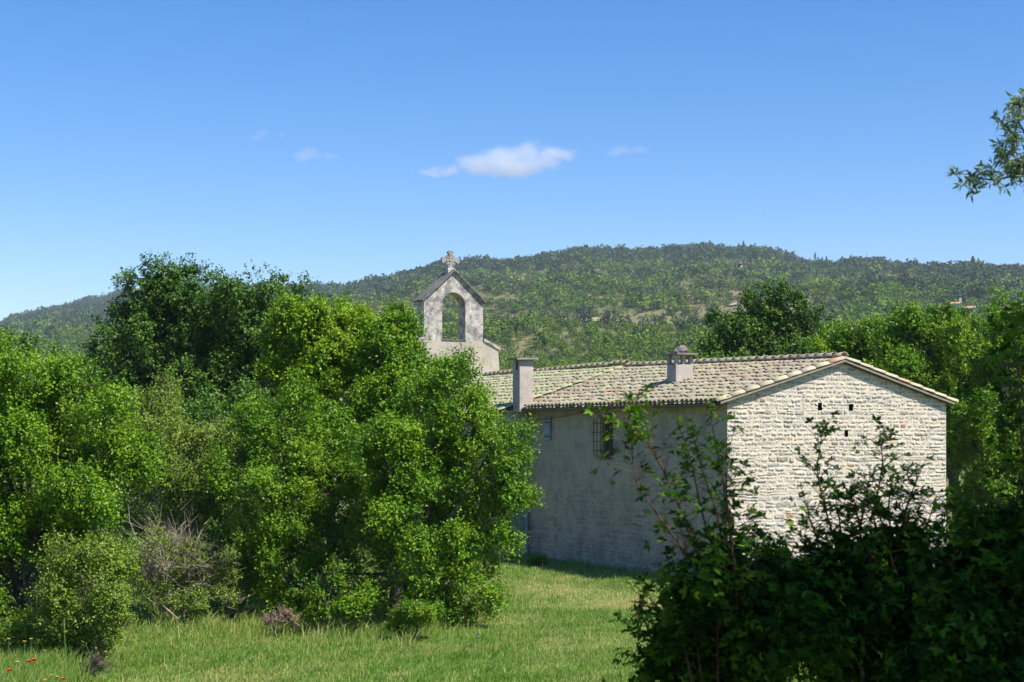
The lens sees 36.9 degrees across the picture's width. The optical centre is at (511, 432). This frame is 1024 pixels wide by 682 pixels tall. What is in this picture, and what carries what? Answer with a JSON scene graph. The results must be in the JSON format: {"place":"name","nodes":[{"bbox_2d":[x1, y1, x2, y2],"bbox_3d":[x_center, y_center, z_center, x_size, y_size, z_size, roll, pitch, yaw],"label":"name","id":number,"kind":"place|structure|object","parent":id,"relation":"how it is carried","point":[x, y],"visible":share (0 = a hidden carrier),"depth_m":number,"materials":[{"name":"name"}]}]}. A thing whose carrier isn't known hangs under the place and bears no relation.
{"place":"outdoors","nodes":[
{"label":"outdoors","id":0,"kind":"place"},
{"bbox_2d":[0,645,101,681],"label":"tall grass","id":1,"kind":"structure","parent":0,"point":[41,668],"depth_m":22.05,"materials":[{"name":"green plant"}]},
{"bbox_2d":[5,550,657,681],"bbox_3d":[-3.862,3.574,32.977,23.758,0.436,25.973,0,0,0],"label":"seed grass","id":2,"kind":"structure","parent":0,"point":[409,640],"depth_m":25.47,"materials":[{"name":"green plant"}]},
{"bbox_2d":[6,258,997,461],"bbox_3d":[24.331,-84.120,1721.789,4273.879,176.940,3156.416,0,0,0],"label":"hillside","id":3,"kind":"structure","parent":0,"point":[523,344],"depth_m":633.72,"materials":[{"name":"green plant"}]},
{"bbox_2d":[448,311,457,322],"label":"hill tree","id":4,"kind":"object","parent":3,"relation":"on","point":[453,316],"visible":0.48,"depth_m":587.96,"materials":[{"name":"green plant"}]},
{"bbox_2d":[472,276,481,285],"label":"hill tree","id":5,"kind":"object","parent":3,"relation":"on","point":[477,281],"visible":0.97,"depth_m":793.01,"materials":[{"name":"green plant"}]},
{"bbox_2d":[0,246,1023,438],"bbox_3d":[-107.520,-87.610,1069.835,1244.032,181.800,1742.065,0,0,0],"label":"woodland","id":6,"kind":"object","parent":3,"relation":"on","point":[654,341],"visible":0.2,"depth_m":654.53,"materials":[{"name":"green plant"}]},
{"bbox_2d":[0,240,1023,405],"bbox_3d":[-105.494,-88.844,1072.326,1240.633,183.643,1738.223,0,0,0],"label":"pine wood","id":7,"kind":"object","parent":3,"relation":"on","point":[709,250],"visible":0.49,"depth_m":1039.17,"materials":[{"name":"green plant"}]},
{"bbox_2d":[513,318,523,332],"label":"hill tree","id":8,"kind":"object","parent":3,"relation":"on","point":[518,324],"visible":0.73,"depth_m":446.95,"materials":[{"name":"green plant"}]},
{"bbox_2d":[30,255,1012,384],"bbox_3d":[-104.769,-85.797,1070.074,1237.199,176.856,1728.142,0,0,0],"label":"scrub","id":9,"kind":"object","parent":3,"relation":"on","point":[690,294],"visible":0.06,"depth_m":760.95,"materials":[{"name":"green plant"}]},
{"bbox_2d":[517,280,528,289],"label":"hill tree","id":10,"kind":"object","parent":3,"relation":"on","point":[523,284],"visible":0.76,"depth_m":788.92,"materials":[{"name":"green plant"}]},
{"bbox_2d":[532,329,549,346],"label":"hill tree","id":11,"kind":"object","parent":3,"relation":"on","point":[545,336],"visible":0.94,"depth_m":415.54,"materials":[{"name":"green plant"}]},
{"bbox_2d":[554,274,565,284],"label":"hill tree","id":12,"kind":"object","parent":3,"relation":"on","point":[560,279],"visible":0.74,"depth_m":802.25,"materials":[{"name":"green plant"}]},
{"bbox_2d":[555,314,569,326],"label":"hill tree","id":13,"kind":"object","parent":3,"relation":"on","point":[561,316],"visible":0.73,"depth_m":450.68,"materials":[{"name":"green plant"}]},
{"bbox_2d":[583,294,595,302],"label":"hill tree","id":14,"kind":"object","parent":3,"relation":"on","point":[593,299],"visible":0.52,"depth_m":652.38,"materials":[{"name":"green plant"}]},
{"bbox_2d":[599,310,616,325],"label":"hill tree","id":15,"kind":"object","parent":3,"relation":"on","point":[607,317],"visible":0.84,"depth_m":605.62,"materials":[{"name":"green plant"}]},
{"bbox_2d":[601,333,620,347],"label":"hill tree","id":16,"kind":"object","parent":3,"relation":"on","point":[611,340],"visible":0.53,"depth_m":396.13,"materials":[{"name":"green plant"}]},
{"bbox_2d":[628,292,643,304],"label":"hill tree","id":17,"kind":"object","parent":3,"relation":"on","point":[631,294],"visible":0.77,"depth_m":647.02,"materials":[{"name":"green plant"}]},
{"bbox_2d":[632,326,650,334],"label":"hill tree","id":18,"kind":"object","parent":3,"relation":"on","point":[635,329],"visible":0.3,"depth_m":403.97,"materials":[{"name":"green plant"}]},
{"bbox_2d":[645,267,655,274],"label":"hill tree","id":19,"kind":"object","parent":3,"relation":"on","point":[651,270],"visible":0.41,"depth_m":926.02,"materials":[{"name":"green plant"}]},
{"bbox_2d":[652,315,666,323],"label":"hill tree","id":20,"kind":"object","parent":3,"relation":"on","point":[658,317],"visible":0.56,"depth_m":602.24,"materials":[{"name":"green plant"}]},
{"bbox_2d":[674,296,687,308],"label":"hill tree","id":21,"kind":"object","parent":3,"relation":"on","point":[679,302],"visible":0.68,"depth_m":631.42,"materials":[{"name":"green plant"}]},
{"bbox_2d":[676,319,695,332],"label":"hill tree","id":22,"kind":"object","parent":3,"relation":"on","point":[684,324],"visible":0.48,"depth_m":408.31,"materials":[{"name":"green plant"}]},
{"bbox_2d":[708,299,720,310],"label":"hill tree","id":23,"kind":"object","parent":3,"relation":"on","point":[716,302],"visible":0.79,"depth_m":623.92,"materials":[{"name":"green plant"}]},
{"bbox_2d":[721,259,732,267],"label":"hill tree","id":24,"kind":"object","parent":3,"relation":"on","point":[729,262],"visible":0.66,"depth_m":958.86,"materials":[{"name":"green plant"}]},
{"bbox_2d":[791,271,805,279],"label":"hill tree","id":25,"kind":"object","parent":3,"relation":"on","point":[803,275],"visible":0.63,"depth_m":861.53,"materials":[{"name":"green plant"}]},
{"bbox_2d":[812,294,827,305],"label":"hill tree","id":26,"kind":"object","parent":3,"relation":"on","point":[818,296],"visible":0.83,"depth_m":648.11,"materials":[{"name":"green plant"}]},
{"bbox_2d":[839,281,856,291],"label":"hill tree","id":27,"kind":"object","parent":3,"relation":"on","point":[845,285],"visible":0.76,"depth_m":659.03,"materials":[{"name":"green plant"}]},
{"bbox_2d":[860,286,879,297],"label":"hill tree","id":28,"kind":"object","parent":3,"relation":"on","point":[865,290],"visible":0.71,"depth_m":647.91,"materials":[{"name":"green plant"}]},
{"bbox_2d":[910,277,928,289],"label":"hill tree","id":29,"kind":"object","parent":3,"relation":"on","point":[921,282],"visible":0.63,"depth_m":696.10,"materials":[{"name":"green plant"}]},
{"bbox_2d":[938,298,975,312],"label":"farmhouse","id":30,"kind":"object","parent":3,"relation":"on","point":[959,303],"visible":0.3,"depth_m":629.66,"materials":[{"name":"ceramic"}]},
{"bbox_2d":[0,462,1022,681],"bbox_3d":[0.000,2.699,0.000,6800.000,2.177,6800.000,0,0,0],"label":"ground","id":31,"kind":"structure","parent":0,"point":[601,599],"depth_m":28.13,"materials":[{"name":"green plant"}]},
{"bbox_2d":[0,321,91,600],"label":"oak tree","id":32,"kind":"object","parent":31,"relation":"on","point":[24,333],"visible":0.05,"depth_m":34.18,"materials":[{"name":"green plant"}]},
{"bbox_2d":[63,620,66,678],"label":"grass stalk","id":33,"kind":"object","parent":31,"relation":"on","point":[65,646],"depth_m":21.00,"materials":[{"name":"green plant"}]},
{"bbox_2d":[0,523,150,669],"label":"olive bush","id":34,"kind":"object","parent":31,"relation":"on","point":[53,616],"visible":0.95,"depth_m":23.83,"materials":[{"name":"green plant"}]},
{"bbox_2d":[0,322,171,655],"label":"elm tree","id":35,"kind":"object","parent":31,"relation":"on","point":[63,499],"visible":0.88,"depth_m":25.15,"materials":[{"name":"green plant"}]},
{"bbox_2d":[77,641,115,676],"bbox_3d":[-6.086,3.293,22.438,0.582,0.566,0.605,0,0,-29],"label":"brushwood","id":36,"kind":"object","parent":31,"relation":"on","point":[95,663],"visible":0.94,"depth_m":22.38,"materials":[{"name":"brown plant"}]},
{"bbox_2d":[31,382,283,542],"bbox_3d":[-8.508,1.313,38.262,6.383,5.207,4.413,0,0,-7],"label":"hazel bush","id":37,"kind":"object","parent":31,"relation":"on","point":[197,411],"visible":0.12,"depth_m":37.76,"materials":[{"name":"green plant"}]},
{"bbox_2d":[78,248,265,511],"bbox_3d":[-10.285,-0.791,46.211,6.387,9.395,4.695,0,0,0],"label":"oak tree","id":38,"kind":"object","parent":31,"relation":"on","point":[159,322],"visible":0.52,"depth_m":45.26,"materials":[{"name":"green plant"}]},
{"bbox_2d":[94,362,258,614],"bbox_3d":[-6.807,1.205,31.899,3.922,5.426,3.631,0,0,-40],"label":"scrub bush","id":39,"kind":"object","parent":31,"relation":"on","point":[161,411],"visible":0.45,"depth_m":31.14,"materials":[{"name":"green plant"}]},
{"bbox_2d":[101,498,252,594],"bbox_3d":[-6.664,2.274,30.152,3.071,2.079,2.430,0,0,0],"label":"brushwood","id":40,"kind":"object","parent":31,"relation":"on","point":[154,562],"visible":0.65,"depth_m":29.98,"materials":[{"name":"plant"}]},
{"bbox_2d":[114,515,258,624],"bbox_3d":[-6.421,2.757,29.836,2.897,2.328,1.985,0,0,21],"label":"scrub bush","id":41,"kind":"object","parent":31,"relation":"on","point":[190,600],"visible":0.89,"depth_m":29.63,"materials":[{"name":"green plant"}]},
{"bbox_2d":[156,260,351,509],"bbox_3d":[-7.263,-0.518,44.262,5.052,8.864,6.699,0,0,35],"label":"oak tree","id":42,"kind":"object","parent":31,"relation":"on","point":[230,326],"visible":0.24,"depth_m":43.70,"materials":[{"name":"green plant"}]},
{"bbox_2d":[0,567,518,663],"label":"tall grass","id":43,"kind":"structure","parent":31,"relation":"on","point":[211,624],"depth_m":28.36,"materials":[{"name":"green plant"}]},
{"bbox_2d":[182,370,371,623],"bbox_3d":[-4.712,1.424,30.696,4.091,5.356,3.130,0,0,0],"label":"maple bush","id":44,"kind":"object","parent":31,"relation":"on","point":[309,469],"visible":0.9,"depth_m":30.26,"materials":[{"name":"green plant"}]},
{"bbox_2d":[257,602,299,635],"bbox_3d":[-4.282,3.529,28.214,0.802,0.838,0.512,0,0,-9],"label":"dead bush","id":45,"kind":"object","parent":31,"relation":"on","point":[285,615],"visible":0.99,"depth_m":28.18,"materials":[{"name":"brown plant"}]},
{"bbox_2d":[248,288,389,542],"bbox_3d":[-4.017,0.361,33.413,3.425,7.089,2.421,0,0,-24],"label":"maple tree","id":46,"kind":"object","parent":31,"relation":"on","point":[321,331],"visible":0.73,"depth_m":32.92,"materials":[{"name":"green plant"}]},
{"bbox_2d":[297,549,384,633],"bbox_3d":[-3.155,3.036,28.379,1.636,1.753,0.896,0,0,0],"label":"maple bush","id":47,"kind":"object","parent":31,"relation":"on","point":[360,602],"visible":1,"depth_m":28.26,"materials":[{"name":"green plant"}]},
{"bbox_2d":[275,295,478,607],"bbox_3d":[-2.842,0.490,32.459,4.309,6.845,3.139,0,0,0],"label":"maple tree","id":48,"kind":"object","parent":31,"relation":"on","point":[397,343],"visible":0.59,"depth_m":31.88,"materials":[{"name":"green plant"}]},
{"bbox_2d":[381,559,418,598],"bbox_3d":[-2.093,2.721,28.951,0.730,0.801,0.881,0,0,-32],"label":"brushwood","id":49,"kind":"object","parent":31,"relation":"on","point":[397,574],"visible":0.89,"depth_m":28.84,"materials":[{"name":"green plant"}]},
{"bbox_2d":[381,595,449,640],"bbox_3d":[-1.782,3.418,27.795,1.270,1.011,0.790,0,0,8],"label":"box bush","id":50,"kind":"object","parent":31,"relation":"on","point":[409,614],"visible":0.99,"depth_m":27.65,"materials":[{"name":"green plant"}]},
{"bbox_2d":[296,338,546,627],"bbox_3d":[-1.891,1.070,30.495,4.096,5.747,4.979,0,0,-24],"label":"maple tree","id":51,"kind":"object","parent":31,"relation":"on","point":[405,483],"visible":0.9,"depth_m":29.20,"materials":[{"name":"green plant"}]},
{"bbox_2d":[525,552,551,565],"bbox_3d":[0.734,3.637,42.971,0.785,0.610,0.733,0,0,0],"label":"ivy bush","id":52,"kind":"object","parent":31,"relation":"on","point":[538,559],"visible":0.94,"depth_m":42.86,"materials":[{"name":"green plant"}]},
{"bbox_2d":[353,250,958,579],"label":"chapel","id":53,"kind":"structure","parent":31,"relation":"on","point":[591,518],"depth_m":40.50,"materials":[{"name":"stone"}]},
{"bbox_2d":[605,417,612,457],"bbox_3d":[2.782,0.145,42.696,0.080,1.130,0.620,0,0,-27],"label":"window","id":54,"kind":"structure","parent":53,"relation":"in","point":[608,445],"depth_m":42.82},
{"bbox_2d":[674,345,687,352],"bbox_3d":[4.689,-2.298,42.490,0.409,0.226,0.405,0,0,16],"label":"rock","id":55,"kind":"object","parent":53,"relation":"on","point":[681,349],"visible":0.84,"depth_m":42.35,"materials":[{"name":"grey stone"}]},
{"bbox_2d":[583,382,865,681],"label":"maple bush","id":56,"kind":"object","parent":31,"relation":"on","point":[716,615],"visible":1,"depth_m":8.06,"materials":[{"name":"green plant"}]},
{"bbox_2d":[686,277,838,362],"bbox_3d":[9.759,-0.928,56.795,7.396,9.674,4.771,0,0,0],"label":"oak tree","id":57,"kind":"object","parent":31,"relation":"on","point":[743,335],"visible":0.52,"depth_m":56.34,"materials":[{"name":"green plant"}]},
{"bbox_2d":[744,410,972,681],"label":"maple bush","id":58,"kind":"object","parent":31,"relation":"on","point":[873,563],"visible":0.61,"depth_m":8.73,"materials":[{"name":"green plant"}]},
{"bbox_2d":[801,310,924,372],"bbox_3d":[12.399,-0.183,53.513,4.694,8.203,3.872,0,0,0],"label":"oak tree","id":59,"kind":"object","parent":31,"relation":"on","point":[851,342],"visible":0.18,"depth_m":52.78,"materials":[{"name":"green plant"}]},
{"bbox_2d":[865,299,1000,521],"bbox_3d":[14.019,-0.213,49.679,5.352,8.286,4.000,0,0,0],"label":"maple tree","id":60,"kind":"object","parent":31,"relation":"on","point":[937,336],"visible":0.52,"depth_m":49.20,"materials":[{"name":"green plant"}]},
{"bbox_2d":[878,301,1023,681],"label":"maple bush","id":61,"kind":"object","parent":31,"relation":"on","point":[971,591],"visible":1,"depth_m":7.29,"materials":[{"name":"green plant"}]},
{"bbox_2d":[945,88,1023,202],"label":"pear tree","id":62,"kind":"object","parent":31,"relation":"on","point":[1014,167],"visible":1,"depth_m":9.02,"materials":[{"name":"green plant"}]},
{"bbox_2d":[946,277,1023,544],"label":"maple tree","id":63,"kind":"object","parent":31,"relation":"on","point":[976,424],"visible":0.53,"depth_m":46.52,"materials":[{"name":"green plant"}]},
{"bbox_2d":[0,0,1023,320],"label":"sky","id":64,"kind":"structure","parent":0,"point":[343,141],"materials":[{"name":"blue"}]}
]}

